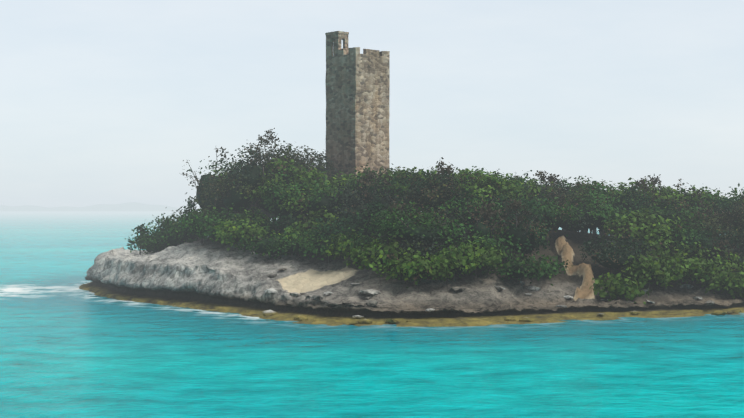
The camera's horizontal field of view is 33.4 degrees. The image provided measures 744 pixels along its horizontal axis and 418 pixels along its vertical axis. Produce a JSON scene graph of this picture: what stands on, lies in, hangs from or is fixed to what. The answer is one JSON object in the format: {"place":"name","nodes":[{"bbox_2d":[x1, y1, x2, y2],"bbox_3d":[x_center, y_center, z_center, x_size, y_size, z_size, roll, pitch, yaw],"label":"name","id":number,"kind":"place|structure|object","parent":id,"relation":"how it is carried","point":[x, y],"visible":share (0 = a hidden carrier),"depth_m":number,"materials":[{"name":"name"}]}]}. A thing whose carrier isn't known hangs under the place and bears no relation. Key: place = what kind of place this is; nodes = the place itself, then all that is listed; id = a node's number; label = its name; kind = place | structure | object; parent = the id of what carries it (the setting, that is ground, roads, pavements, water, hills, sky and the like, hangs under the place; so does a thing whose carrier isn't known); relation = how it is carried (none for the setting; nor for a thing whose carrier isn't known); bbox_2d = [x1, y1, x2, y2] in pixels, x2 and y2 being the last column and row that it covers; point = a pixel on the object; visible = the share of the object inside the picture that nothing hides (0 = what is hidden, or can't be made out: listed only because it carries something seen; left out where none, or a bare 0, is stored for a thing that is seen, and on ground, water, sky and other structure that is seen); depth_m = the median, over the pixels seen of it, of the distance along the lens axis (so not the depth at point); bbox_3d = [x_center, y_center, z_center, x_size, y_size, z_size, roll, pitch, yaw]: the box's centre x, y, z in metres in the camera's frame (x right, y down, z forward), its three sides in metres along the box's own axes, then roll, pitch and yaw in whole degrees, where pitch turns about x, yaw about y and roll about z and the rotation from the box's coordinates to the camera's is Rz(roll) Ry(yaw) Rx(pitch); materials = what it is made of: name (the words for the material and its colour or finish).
{"place":"outdoors","nodes":[
{"label":"outdoors","id":0,"kind":"place"},
{"bbox_2d":[0,202,200,210],"bbox_3d":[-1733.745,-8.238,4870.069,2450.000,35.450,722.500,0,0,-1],"label":"distant land","id":1,"kind":"structure","parent":0,"point":[132,206],"depth_m":4646.52,"materials":[{"name":"grey"}]},
{"bbox_2d":[0,211,743,417],"bbox_3d":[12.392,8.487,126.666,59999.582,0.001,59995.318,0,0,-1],"label":"sea water","id":2,"kind":"structure","parent":0,"point":[69,348],"depth_m":69.46,"materials":[{"name":"teal liquid"}]},
{"bbox_2d":[0,0,743,208],"label":"sky","id":3,"kind":"structure","parent":0,"point":[102,101],"materials":[{"name":"white"}]},
{"bbox_2d":[79,219,743,326],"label":"island terrain","id":4,"kind":"structure","parent":0,"point":[210,275],"depth_m":101.94,"materials":[{"name":"grey stone"}]},
{"bbox_2d":[325,31,389,179],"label":"tower","id":5,"kind":"structure","parent":4,"relation":"on","point":[357,83],"depth_m":130.28,"materials":[{"name":"stone"}]},
{"bbox_2d":[125,128,743,304],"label":"vegetation","id":6,"kind":"object","parent":4,"relation":"on","point":[690,247],"depth_m":109.82,"materials":[{"name":"green plant"}]},
{"bbox_2d":[262,268,740,323],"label":"shore rocks","id":7,"kind":"object","parent":4,"relation":"on","point":[272,291],"visible":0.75,"depth_m":96.60,"materials":[{"name":"stone"}]}
]}

